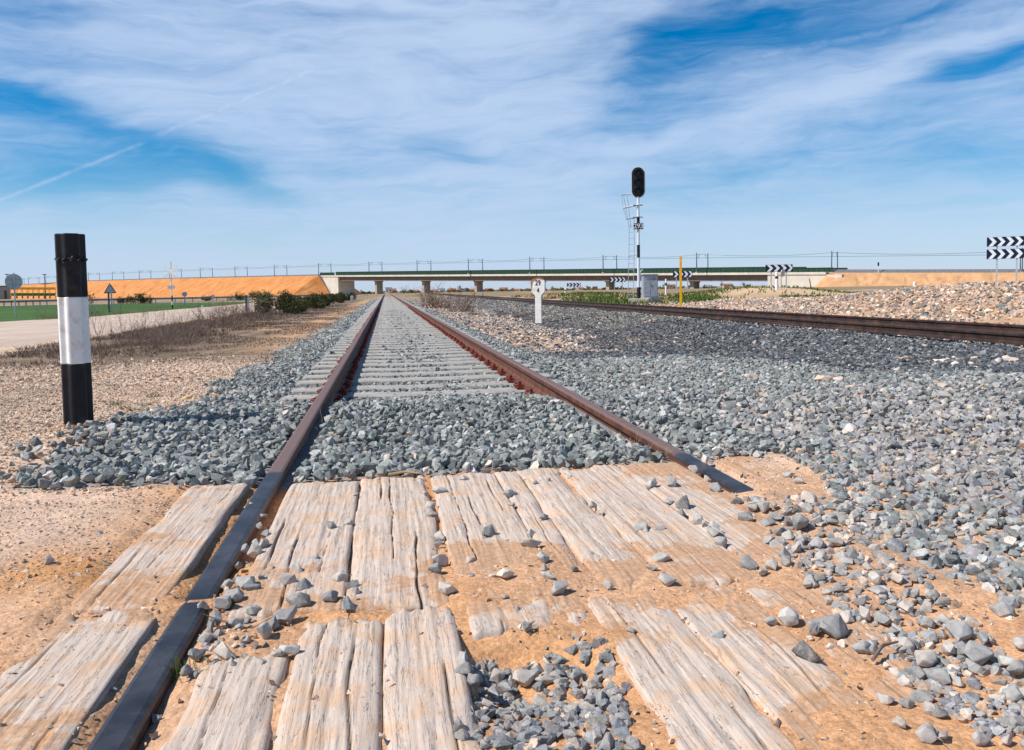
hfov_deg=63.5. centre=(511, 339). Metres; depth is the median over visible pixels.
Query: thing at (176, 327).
dry shrub
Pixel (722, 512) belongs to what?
crossing board
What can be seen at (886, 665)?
loose stone
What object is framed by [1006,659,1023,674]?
loose stone
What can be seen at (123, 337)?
dry shrub
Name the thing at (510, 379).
sleeper
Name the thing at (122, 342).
dry shrub
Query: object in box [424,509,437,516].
loose stone
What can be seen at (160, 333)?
dry shrub
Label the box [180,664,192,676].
loose stone
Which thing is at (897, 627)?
loose stone
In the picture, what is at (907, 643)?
loose stone
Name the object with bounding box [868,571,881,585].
loose stone
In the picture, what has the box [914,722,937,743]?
loose stone
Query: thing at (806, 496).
loose stone
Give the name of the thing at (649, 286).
equipment cabinet
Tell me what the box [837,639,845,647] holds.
loose stone
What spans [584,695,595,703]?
loose stone
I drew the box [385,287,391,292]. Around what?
house
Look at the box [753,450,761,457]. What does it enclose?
loose stone
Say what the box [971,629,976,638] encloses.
loose stone
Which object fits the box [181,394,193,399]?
orange rock
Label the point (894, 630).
loose stone
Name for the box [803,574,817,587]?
loose stone
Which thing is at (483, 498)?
crossing board
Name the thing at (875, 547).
loose stone
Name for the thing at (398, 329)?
sleeper
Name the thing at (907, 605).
loose stone
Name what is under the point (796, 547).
loose stone
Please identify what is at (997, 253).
chevron sign
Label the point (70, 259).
striped post
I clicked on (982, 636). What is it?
loose stone
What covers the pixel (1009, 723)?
loose stone
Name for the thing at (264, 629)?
loose stone
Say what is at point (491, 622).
crossing board
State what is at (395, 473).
stick
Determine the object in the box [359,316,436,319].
sleeper
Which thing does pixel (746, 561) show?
loose stone
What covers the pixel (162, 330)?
dry shrub
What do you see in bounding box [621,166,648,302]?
light signal
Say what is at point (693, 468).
loose stone
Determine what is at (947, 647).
loose stone
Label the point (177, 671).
grass tuft
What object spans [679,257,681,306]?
yellow post
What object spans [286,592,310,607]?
loose stone
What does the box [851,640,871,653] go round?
loose stone
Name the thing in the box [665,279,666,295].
marker post
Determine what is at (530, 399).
pale rock
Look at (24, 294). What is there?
seed drill
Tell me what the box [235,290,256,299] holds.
verge shrub
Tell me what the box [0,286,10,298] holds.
shed
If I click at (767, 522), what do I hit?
loose stone
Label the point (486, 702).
loose stone
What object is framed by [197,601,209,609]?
loose stone
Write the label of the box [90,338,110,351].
dry shrub
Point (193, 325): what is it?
dry shrub
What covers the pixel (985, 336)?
rail
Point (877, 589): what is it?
loose stone
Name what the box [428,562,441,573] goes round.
loose stone
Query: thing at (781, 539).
loose stone
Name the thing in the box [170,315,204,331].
dry shrub
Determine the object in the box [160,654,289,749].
crossing board
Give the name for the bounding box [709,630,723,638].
loose stone
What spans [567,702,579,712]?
loose stone
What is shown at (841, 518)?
loose stone
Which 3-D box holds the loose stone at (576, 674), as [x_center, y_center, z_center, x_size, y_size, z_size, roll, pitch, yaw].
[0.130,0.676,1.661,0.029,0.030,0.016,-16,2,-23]
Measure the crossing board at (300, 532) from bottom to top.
0.123 m
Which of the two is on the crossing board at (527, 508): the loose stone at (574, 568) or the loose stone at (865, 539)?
the loose stone at (574, 568)
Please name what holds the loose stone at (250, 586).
on the crossing board at (300, 532)
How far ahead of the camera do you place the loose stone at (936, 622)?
1.75 m
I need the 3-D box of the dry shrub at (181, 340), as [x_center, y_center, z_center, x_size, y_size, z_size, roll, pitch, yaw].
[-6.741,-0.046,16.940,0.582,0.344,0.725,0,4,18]
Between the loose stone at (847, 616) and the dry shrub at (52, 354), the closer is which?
the loose stone at (847, 616)
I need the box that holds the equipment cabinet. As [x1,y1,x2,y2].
[641,274,661,302]
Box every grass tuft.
[107,400,124,404]
[158,650,208,682]
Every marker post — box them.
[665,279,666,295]
[775,272,777,289]
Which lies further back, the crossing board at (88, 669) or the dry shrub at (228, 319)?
the dry shrub at (228, 319)
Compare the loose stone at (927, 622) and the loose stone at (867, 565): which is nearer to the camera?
the loose stone at (927, 622)
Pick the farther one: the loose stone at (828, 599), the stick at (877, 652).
the loose stone at (828, 599)
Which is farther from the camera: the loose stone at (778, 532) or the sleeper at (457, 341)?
the sleeper at (457, 341)
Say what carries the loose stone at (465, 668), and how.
on the crossing board at (427, 699)
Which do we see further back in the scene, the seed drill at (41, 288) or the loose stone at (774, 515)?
the seed drill at (41, 288)
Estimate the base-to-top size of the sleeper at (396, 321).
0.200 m
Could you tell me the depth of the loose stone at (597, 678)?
1.63 m
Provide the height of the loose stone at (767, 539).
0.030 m
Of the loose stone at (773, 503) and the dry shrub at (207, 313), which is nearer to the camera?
the loose stone at (773, 503)
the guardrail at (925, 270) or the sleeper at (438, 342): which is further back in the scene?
the guardrail at (925, 270)
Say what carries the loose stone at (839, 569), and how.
on the ground at (506, 649)
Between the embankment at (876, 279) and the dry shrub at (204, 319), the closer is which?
the dry shrub at (204, 319)
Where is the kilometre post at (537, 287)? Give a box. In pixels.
[531,278,544,322]
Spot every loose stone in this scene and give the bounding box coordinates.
[44,555,54,564]
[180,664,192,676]
[188,648,205,660]
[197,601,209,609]
[198,630,213,642]
[202,609,228,626]
[207,619,213,631]
[213,641,236,660]
[214,595,231,608]
[220,579,234,589]
[224,587,243,602]
[227,657,236,666]
[229,618,243,625]
[234,561,242,569]
[235,576,255,588]
[241,543,249,552]
[242,582,260,590]
[243,635,249,641]
[245,605,261,614]
[247,544,262,557]
[251,614,276,639]
[252,539,259,544]
[253,656,266,664]
[256,522,261,528]
[258,573,264,579]
[259,538,268,548]
[261,529,269,536]
[269,616,278,630]
[270,648,284,656]
[273,573,297,585]
[273,605,297,624]
[279,644,299,654]
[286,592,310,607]
[292,562,302,571]
[295,577,311,590]
[307,553,318,558]
[322,590,337,601]
[327,521,335,528]
[332,570,348,581]
[341,595,355,616]
[344,518,353,524]
[345,579,358,588]
[351,585,360,593]
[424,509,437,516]
[425,501,435,508]
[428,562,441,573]
[431,487,447,493]
[432,554,448,565]
[433,540,442,545]
[434,530,444,540]
[438,582,456,594]
[454,662,473,675]
[454,716,465,731]
[454,729,469,740]
[457,650,467,663]
[458,475,468,479]
[465,556,474,562]
[467,673,482,685]
[480,739,489,748]
[481,698,497,706]
[482,524,495,537]
[488,687,499,697]
[490,668,505,682]
[497,568,514,578]
[500,682,511,691]
[503,489,517,497]
[512,669,538,687]
[519,537,541,547]
[519,707,533,715]
[522,621,534,631]
[527,529,535,536]
[532,694,547,705]
[535,675,554,684]
[536,551,549,563]
[539,513,548,519]
[540,571,554,578]
[541,563,547,570]
[548,670,563,677]
[552,580,568,595]
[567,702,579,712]
[569,667,582,682]
[571,564,578,571]
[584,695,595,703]
[588,501,596,507]
[592,674,603,682]
[592,713,608,727]
[594,689,605,704]
[596,510,603,514]
[599,732,613,749]
[603,580,612,589]
[615,711,630,719]
[626,626,637,632]
[633,519,648,531]
[644,478,656,489]
[645,564,657,570]
[652,552,670,562]
[654,524,664,530]
[658,572,676,586]
[664,499,673,504]
[667,474,676,486]
[675,495,690,508]
[678,508,685,515]
[688,464,698,473]
[693,513,702,524]
[699,518,731,538]
[701,454,708,463]
[701,520,708,527]
[704,475,712,481]
[709,482,721,491]
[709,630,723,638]
[714,537,726,547]
[730,497,741,503]
[738,511,752,520]
[739,554,757,569]
[747,501,757,511]
[750,499,773,511]
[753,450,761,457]
[753,497,760,504]
[759,567,768,575]
[760,518,775,525]
[763,536,774,543]
[764,558,777,569]
[764,615,777,624]
[769,511,781,518]
[769,539,780,546]
[770,501,776,506]
[774,527,786,535]
[778,537,786,545]
[778,547,790,557]
[778,607,798,626]
[780,555,791,566]
[781,530,793,539]
[782,471,794,477]
[782,508,794,512]
[783,505,795,512]
[784,517,792,525]
[791,543,800,551]
[791,640,827,665]
[792,514,808,529]
[793,478,804,483]
[793,504,801,512]
[796,534,807,541]
[796,561,802,568]
[800,491,817,501]
[801,503,813,513]
[802,580,811,587]
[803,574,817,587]
[804,571,815,577]
[805,635,812,640]
[807,615,825,635]
[809,512,821,526]
[810,536,824,547]
[810,613,847,638]
[814,574,829,582]
[815,550,826,559]
[822,504,833,509]
[823,561,835,567]
[824,518,838,524]
[824,595,832,604]
[825,541,833,547]
[826,512,836,518]
[826,537,844,545]
[826,643,833,648]
[831,600,848,609]
[833,512,845,522]
[833,586,851,591]
[834,550,847,560]
[835,565,844,575]
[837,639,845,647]
[839,556,852,563]
[839,610,854,623]
[846,547,858,559]
[848,509,860,522]
[850,526,861,534]
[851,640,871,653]
[852,570,863,580]
[853,536,874,544]
[853,596,865,605]
[857,553,863,560]
[859,605,870,619]
[862,561,873,570]
[865,544,880,550]
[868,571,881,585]
[869,585,887,594]
[869,644,879,654]
[874,611,890,624]
[877,693,894,704]
[878,594,888,599]
[881,558,896,567]
[883,662,889,668]
[884,553,894,560]
[886,598,897,604]
[888,626,899,634]
[889,667,900,675]
[890,573,903,582]
[891,715,905,728]
[892,623,902,630]
[896,637,914,651]
[897,600,913,612]
[897,674,916,687]
[899,697,914,708]
[904,666,925,678]
[909,573,922,577]
[909,689,934,702]
[910,585,919,598]
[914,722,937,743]
[915,649,937,666]
[917,615,922,624]
[919,629,937,641]
[919,724,943,741]
[920,601,931,612]
[920,616,934,628]
[920,684,951,697]
[923,668,950,684]
[923,700,935,715]
[925,592,938,599]
[929,589,939,600]
[932,703,947,717]
[934,619,941,625]
[935,597,952,604]
[935,613,950,623]
[937,730,947,739]
[940,640,955,655]
[945,620,972,641]
[947,664,960,669]
[950,675,964,686]
[956,644,966,655]
[959,658,986,673]
[963,640,993,665]
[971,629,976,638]
[971,731,990,745]
[977,631,987,644]
[978,725,990,733]
[988,692,1005,700]
[989,602,1015,616]
[992,647,1005,657]
[996,655,1014,666]
[1001,735,1012,744]
[1002,684,1023,702]
[1004,718,1015,727]
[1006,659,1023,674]
[1008,704,1021,713]
[1009,715,1023,725]
[1012,636,1023,649]
[1018,687,1023,699]
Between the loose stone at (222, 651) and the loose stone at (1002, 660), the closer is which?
the loose stone at (1002, 660)
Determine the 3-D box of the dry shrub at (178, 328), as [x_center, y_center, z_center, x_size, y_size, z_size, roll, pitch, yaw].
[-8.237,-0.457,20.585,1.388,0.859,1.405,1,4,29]
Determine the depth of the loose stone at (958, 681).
1.50 m
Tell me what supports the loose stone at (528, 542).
on the crossing board at (483, 498)
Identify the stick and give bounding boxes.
[388,471,419,475]
[871,641,898,661]
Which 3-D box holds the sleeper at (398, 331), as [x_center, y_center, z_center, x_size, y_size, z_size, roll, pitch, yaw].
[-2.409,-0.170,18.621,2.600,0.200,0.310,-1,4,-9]
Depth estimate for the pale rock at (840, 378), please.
6.71 m
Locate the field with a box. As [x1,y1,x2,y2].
[0,302,249,321]
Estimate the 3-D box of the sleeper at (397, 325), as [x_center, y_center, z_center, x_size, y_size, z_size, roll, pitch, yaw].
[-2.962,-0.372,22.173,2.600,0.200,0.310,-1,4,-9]
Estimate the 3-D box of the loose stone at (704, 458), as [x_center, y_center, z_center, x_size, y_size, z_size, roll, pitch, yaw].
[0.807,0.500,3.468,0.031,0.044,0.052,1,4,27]
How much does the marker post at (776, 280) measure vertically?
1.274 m
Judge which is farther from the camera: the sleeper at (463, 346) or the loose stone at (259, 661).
the sleeper at (463, 346)
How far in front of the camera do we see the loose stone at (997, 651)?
1.59 m
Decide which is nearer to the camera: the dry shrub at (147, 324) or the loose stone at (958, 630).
the loose stone at (958, 630)
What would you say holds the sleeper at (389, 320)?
on the ground at (506, 649)
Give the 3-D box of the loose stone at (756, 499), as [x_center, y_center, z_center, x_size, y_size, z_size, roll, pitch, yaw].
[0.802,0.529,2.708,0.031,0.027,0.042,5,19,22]
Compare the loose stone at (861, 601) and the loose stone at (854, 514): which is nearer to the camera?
the loose stone at (861, 601)
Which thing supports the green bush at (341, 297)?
on the ground at (506, 649)
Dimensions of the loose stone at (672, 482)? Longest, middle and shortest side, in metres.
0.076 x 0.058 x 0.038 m
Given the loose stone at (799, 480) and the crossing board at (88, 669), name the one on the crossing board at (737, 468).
the loose stone at (799, 480)
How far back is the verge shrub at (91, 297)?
108.95 m
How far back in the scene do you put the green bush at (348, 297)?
100.98 m
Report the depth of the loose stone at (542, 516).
2.62 m
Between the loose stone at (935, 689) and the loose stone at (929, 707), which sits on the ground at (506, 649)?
the loose stone at (929, 707)
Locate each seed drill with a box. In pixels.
[21,287,28,297]
[26,287,33,297]
[32,287,39,297]
[38,287,44,297]
[43,287,50,297]
[49,287,55,297]
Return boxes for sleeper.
[281,381,577,400]
[290,375,564,393]
[297,368,552,386]
[302,364,540,379]
[308,360,532,374]
[310,389,534,401]
[312,355,522,369]
[316,353,515,364]
[321,349,510,361]
[324,346,502,357]
[326,344,496,354]
[330,342,493,351]
[332,339,488,348]
[335,337,484,345]
[336,336,480,343]
[339,334,477,341]
[340,332,473,339]
[341,331,469,337]
[344,329,467,336]
[345,328,464,334]
[346,327,462,333]
[348,326,460,331]
[349,325,436,330]
[350,323,433,328]
[350,324,455,329]
[351,322,451,327]
[352,322,449,326]
[353,321,448,325]
[355,319,445,323]
[355,320,446,324]
[356,318,442,322]
[358,317,423,320]
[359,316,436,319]
[361,314,434,317]
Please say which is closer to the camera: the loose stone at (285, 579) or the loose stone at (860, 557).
the loose stone at (285, 579)
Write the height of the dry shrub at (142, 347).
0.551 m
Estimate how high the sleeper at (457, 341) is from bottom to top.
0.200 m
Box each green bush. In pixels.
[252,289,304,313]
[274,296,310,312]
[296,291,327,308]
[306,292,338,305]
[326,292,346,302]
[337,292,355,300]
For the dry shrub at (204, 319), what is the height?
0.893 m
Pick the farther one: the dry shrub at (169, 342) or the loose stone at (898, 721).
the dry shrub at (169, 342)
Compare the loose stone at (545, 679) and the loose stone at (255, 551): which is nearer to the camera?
the loose stone at (545, 679)
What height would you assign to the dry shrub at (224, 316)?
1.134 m
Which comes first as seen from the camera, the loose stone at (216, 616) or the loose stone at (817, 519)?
the loose stone at (216, 616)
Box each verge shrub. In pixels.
[87,291,94,303]
[117,296,135,303]
[125,293,153,303]
[137,295,152,302]
[201,295,211,300]
[228,294,243,300]
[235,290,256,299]
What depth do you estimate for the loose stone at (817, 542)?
2.28 m
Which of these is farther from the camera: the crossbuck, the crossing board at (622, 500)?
the crossbuck
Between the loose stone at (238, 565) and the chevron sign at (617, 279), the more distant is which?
the chevron sign at (617, 279)
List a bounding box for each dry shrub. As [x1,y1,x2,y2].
[33,305,57,319]
[42,346,59,358]
[90,328,123,351]
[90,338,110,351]
[92,345,118,359]
[103,323,148,347]
[106,313,158,342]
[108,334,141,348]
[110,318,166,343]
[111,343,137,356]
[120,314,176,338]
[121,323,167,350]
[122,306,189,342]
[122,324,177,349]
[130,305,197,343]
[133,316,200,345]
[144,326,189,351]
[144,336,179,351]
[154,314,202,335]
[157,312,204,336]
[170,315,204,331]
[170,333,194,345]
[175,313,212,332]
[175,331,203,346]
[179,305,216,325]
[184,303,227,325]
[191,294,232,320]
[193,302,228,322]
[198,297,241,319]
[204,292,251,315]
[212,300,262,316]
[214,300,247,317]
[218,310,246,322]
[224,293,259,317]
[225,315,258,325]
[234,303,258,317]
[237,300,265,315]
[390,279,488,307]
[443,299,489,311]
[509,310,533,316]
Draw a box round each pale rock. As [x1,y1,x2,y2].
[526,398,536,404]
[744,373,758,377]
[814,375,831,381]
[831,376,843,380]
[842,423,856,434]
[937,382,951,387]
[1002,355,1019,361]
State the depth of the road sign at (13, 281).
42.50 m
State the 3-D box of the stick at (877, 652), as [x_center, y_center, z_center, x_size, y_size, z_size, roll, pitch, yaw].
[0.727,0.606,1.619,0.099,0.016,0.015,-4,5,-39]
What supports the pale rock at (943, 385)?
on the ballast at (790, 363)
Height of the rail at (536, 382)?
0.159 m
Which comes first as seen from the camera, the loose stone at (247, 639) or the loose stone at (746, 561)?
the loose stone at (247, 639)
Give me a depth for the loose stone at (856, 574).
2.02 m
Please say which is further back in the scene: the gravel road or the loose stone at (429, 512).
the gravel road
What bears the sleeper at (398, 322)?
on the ground at (506, 649)
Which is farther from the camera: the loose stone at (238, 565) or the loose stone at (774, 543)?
the loose stone at (774, 543)
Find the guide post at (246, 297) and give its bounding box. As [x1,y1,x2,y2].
[245,295,249,309]
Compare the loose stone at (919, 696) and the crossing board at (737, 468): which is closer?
the loose stone at (919, 696)
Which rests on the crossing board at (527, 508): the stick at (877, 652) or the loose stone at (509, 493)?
the loose stone at (509, 493)
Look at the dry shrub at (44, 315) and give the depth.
36.85 m
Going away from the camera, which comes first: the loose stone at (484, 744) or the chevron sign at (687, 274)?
the loose stone at (484, 744)
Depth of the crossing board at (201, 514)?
2.35 m
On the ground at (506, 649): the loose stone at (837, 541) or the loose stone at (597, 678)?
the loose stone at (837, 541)
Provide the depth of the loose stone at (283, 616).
1.85 m
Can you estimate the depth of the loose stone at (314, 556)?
2.28 m
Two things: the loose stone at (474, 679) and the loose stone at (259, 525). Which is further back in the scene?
the loose stone at (259, 525)
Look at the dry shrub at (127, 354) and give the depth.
14.37 m
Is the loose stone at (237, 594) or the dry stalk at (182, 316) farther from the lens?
the dry stalk at (182, 316)
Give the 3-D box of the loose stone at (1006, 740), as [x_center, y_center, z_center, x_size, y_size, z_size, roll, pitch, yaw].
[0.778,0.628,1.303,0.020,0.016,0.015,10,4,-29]
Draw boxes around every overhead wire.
[25,255,963,279]
[26,252,978,278]
[30,252,986,278]
[48,255,932,277]
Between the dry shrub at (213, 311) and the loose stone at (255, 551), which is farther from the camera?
the dry shrub at (213, 311)
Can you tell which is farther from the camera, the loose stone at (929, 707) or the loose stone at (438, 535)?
the loose stone at (438, 535)
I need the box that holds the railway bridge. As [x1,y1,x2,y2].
[320,267,847,293]
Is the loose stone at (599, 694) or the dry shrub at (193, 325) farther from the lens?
the dry shrub at (193, 325)
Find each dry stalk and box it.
[89,297,119,362]
[100,282,134,344]
[156,304,175,336]
[174,291,202,337]
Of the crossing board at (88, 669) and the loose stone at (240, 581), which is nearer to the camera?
the crossing board at (88, 669)
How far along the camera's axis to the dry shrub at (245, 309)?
35.35 m
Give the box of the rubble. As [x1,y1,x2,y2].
[585,280,1023,347]
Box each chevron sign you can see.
[567,283,580,291]
[609,277,624,292]
[673,271,692,293]
[765,264,792,287]
[987,236,1023,281]
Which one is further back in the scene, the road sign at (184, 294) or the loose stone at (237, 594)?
the road sign at (184, 294)
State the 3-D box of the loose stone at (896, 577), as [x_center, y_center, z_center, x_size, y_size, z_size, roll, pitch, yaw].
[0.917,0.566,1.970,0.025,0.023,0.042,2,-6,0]
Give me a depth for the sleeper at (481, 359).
10.25 m
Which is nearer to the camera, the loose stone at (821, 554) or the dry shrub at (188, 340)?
the loose stone at (821, 554)
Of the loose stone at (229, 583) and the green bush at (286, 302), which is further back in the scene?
the green bush at (286, 302)
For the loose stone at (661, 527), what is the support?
on the crossing board at (622, 500)
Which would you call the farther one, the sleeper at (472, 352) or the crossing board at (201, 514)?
the sleeper at (472, 352)
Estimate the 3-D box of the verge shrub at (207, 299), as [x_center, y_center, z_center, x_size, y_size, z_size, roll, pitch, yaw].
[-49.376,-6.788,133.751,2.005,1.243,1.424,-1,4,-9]
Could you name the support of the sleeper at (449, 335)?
on the ground at (506, 649)
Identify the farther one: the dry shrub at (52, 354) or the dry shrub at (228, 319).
the dry shrub at (228, 319)
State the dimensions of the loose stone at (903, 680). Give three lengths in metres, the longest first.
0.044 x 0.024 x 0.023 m
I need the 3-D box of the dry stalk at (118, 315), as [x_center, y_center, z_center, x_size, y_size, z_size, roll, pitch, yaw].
[-8.290,-0.556,17.471,0.754,1.404,1.021,-2,4,-24]
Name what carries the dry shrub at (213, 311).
on the ground at (506, 649)
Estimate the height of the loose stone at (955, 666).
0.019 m
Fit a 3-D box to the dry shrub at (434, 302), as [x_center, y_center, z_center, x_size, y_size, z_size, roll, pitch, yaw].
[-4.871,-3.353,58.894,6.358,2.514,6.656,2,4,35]
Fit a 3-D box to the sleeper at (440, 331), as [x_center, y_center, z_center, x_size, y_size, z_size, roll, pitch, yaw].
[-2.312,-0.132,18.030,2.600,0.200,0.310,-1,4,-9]
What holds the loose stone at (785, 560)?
on the ground at (506, 649)
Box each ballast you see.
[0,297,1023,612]
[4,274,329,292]
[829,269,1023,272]
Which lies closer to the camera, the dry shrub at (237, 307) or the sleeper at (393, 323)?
the sleeper at (393, 323)
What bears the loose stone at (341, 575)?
on the crossing board at (300, 532)
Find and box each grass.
[0,303,358,370]
[516,285,857,304]
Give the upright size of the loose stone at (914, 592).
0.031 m
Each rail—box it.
[0,293,368,305]
[87,295,383,749]
[391,294,754,492]
[426,293,1023,344]
[433,293,1023,332]
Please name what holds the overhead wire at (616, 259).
attached to the catenary mast
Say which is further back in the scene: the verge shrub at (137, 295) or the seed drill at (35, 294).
the seed drill at (35, 294)
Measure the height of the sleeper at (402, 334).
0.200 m
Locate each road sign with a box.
[5,273,22,316]
[104,283,115,311]
[182,292,186,305]
[780,269,784,288]
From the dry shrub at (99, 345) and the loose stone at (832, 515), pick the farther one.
the dry shrub at (99, 345)
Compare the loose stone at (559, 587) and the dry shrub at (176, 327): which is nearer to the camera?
the loose stone at (559, 587)
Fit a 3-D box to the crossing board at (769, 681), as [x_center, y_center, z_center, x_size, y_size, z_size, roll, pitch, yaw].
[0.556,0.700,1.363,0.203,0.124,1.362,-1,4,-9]
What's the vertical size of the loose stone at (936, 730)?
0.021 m
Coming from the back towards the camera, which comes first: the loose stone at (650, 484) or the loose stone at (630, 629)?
the loose stone at (650, 484)
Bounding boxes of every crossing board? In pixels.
[0,608,156,749]
[71,483,249,614]
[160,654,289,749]
[227,481,358,620]
[273,616,382,749]
[345,475,448,612]
[383,606,481,749]
[430,472,563,598]
[466,595,585,640]
[494,471,587,589]
[516,468,647,591]
[559,464,757,587]
[587,593,796,749]
[618,462,833,561]
[676,587,873,749]
[714,453,967,553]
[746,584,1019,749]
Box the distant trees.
[360,284,754,293]
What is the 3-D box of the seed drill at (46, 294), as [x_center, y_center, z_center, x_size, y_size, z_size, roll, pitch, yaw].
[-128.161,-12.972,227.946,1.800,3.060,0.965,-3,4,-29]
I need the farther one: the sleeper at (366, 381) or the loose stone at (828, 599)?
the sleeper at (366, 381)
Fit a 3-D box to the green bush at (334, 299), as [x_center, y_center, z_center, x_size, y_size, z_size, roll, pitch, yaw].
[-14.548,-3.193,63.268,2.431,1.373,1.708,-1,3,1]
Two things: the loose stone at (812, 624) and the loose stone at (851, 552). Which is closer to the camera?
the loose stone at (812, 624)
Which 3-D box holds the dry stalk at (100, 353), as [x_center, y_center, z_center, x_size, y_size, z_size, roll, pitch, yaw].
[-6.795,-0.189,12.856,1.193,1.184,0.902,-1,4,-9]
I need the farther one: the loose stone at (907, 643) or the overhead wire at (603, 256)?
the overhead wire at (603, 256)
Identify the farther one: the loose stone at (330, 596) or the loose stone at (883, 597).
the loose stone at (330, 596)
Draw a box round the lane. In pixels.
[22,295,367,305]
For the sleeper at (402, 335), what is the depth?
16.79 m
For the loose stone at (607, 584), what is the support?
on the crossing board at (583, 528)
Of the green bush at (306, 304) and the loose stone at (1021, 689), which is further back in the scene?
the green bush at (306, 304)
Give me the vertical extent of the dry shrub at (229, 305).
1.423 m
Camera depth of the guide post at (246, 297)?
48.65 m
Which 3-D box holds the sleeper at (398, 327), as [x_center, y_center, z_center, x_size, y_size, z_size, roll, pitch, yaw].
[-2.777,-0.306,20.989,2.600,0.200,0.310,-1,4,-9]
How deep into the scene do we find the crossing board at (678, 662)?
1.53 m
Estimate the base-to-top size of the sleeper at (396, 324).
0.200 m
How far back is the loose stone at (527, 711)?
1.46 m
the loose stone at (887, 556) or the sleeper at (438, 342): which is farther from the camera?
the sleeper at (438, 342)
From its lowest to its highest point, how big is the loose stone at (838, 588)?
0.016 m
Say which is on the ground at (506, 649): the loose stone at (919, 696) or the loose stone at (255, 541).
the loose stone at (255, 541)
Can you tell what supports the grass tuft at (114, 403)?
on the ground at (506, 649)
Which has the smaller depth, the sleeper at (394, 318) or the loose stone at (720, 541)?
the loose stone at (720, 541)
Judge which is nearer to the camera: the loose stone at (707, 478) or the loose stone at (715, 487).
the loose stone at (715, 487)
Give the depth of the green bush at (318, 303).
52.96 m
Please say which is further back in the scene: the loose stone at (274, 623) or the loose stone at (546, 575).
the loose stone at (546, 575)
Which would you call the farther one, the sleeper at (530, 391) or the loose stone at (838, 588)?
the sleeper at (530, 391)
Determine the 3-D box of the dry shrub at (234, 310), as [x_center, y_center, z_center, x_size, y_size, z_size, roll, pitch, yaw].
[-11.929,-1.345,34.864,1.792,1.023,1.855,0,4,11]
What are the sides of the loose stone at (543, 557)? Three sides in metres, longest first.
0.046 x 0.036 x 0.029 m
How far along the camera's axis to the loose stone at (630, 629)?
1.76 m
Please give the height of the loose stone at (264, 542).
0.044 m
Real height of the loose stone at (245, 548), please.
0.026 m
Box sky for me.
[0,0,1023,291]
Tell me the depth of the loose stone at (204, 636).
1.75 m
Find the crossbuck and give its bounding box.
[163,261,177,308]
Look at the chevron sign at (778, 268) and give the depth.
56.18 m
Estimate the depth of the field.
64.31 m
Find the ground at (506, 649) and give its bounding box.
[0,283,1023,749]
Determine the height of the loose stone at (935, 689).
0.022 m
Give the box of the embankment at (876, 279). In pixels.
[814,273,1023,286]
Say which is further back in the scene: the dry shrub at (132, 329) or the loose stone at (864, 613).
the dry shrub at (132, 329)
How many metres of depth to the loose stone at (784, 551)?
2.22 m
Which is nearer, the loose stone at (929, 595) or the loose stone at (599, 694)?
the loose stone at (599, 694)
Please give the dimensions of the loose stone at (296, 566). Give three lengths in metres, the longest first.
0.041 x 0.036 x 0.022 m
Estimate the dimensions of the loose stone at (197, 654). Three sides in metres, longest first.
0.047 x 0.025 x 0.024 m
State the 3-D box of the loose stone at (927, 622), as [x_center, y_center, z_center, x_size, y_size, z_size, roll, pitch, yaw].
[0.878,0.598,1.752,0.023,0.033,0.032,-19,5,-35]
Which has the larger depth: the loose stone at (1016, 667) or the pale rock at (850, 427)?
the pale rock at (850, 427)
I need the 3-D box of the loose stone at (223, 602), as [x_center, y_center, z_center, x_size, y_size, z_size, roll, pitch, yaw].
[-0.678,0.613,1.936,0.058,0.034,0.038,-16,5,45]
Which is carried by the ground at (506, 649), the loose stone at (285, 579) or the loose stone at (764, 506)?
the loose stone at (764, 506)
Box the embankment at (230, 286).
[11,276,328,298]
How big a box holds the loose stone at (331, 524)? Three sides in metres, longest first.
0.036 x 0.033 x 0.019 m
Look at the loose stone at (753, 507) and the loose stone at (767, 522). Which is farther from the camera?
the loose stone at (753, 507)
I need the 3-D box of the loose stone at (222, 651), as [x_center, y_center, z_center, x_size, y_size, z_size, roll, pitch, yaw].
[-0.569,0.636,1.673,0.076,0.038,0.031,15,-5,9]
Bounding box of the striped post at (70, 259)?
[54,233,93,428]
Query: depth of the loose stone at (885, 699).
1.44 m
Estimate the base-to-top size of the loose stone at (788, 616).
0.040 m
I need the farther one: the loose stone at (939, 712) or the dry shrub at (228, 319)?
the dry shrub at (228, 319)
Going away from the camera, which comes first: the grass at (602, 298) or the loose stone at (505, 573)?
the loose stone at (505, 573)
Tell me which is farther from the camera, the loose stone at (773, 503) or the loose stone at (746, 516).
the loose stone at (773, 503)
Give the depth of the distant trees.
690.66 m
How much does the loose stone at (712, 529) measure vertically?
0.063 m
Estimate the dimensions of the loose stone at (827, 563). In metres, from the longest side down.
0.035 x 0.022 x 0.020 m
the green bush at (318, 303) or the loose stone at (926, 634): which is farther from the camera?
the green bush at (318, 303)
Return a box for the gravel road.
[0,303,274,346]
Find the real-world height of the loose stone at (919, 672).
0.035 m
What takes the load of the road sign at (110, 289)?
on the field
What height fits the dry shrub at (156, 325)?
0.999 m
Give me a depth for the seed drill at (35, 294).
227.12 m

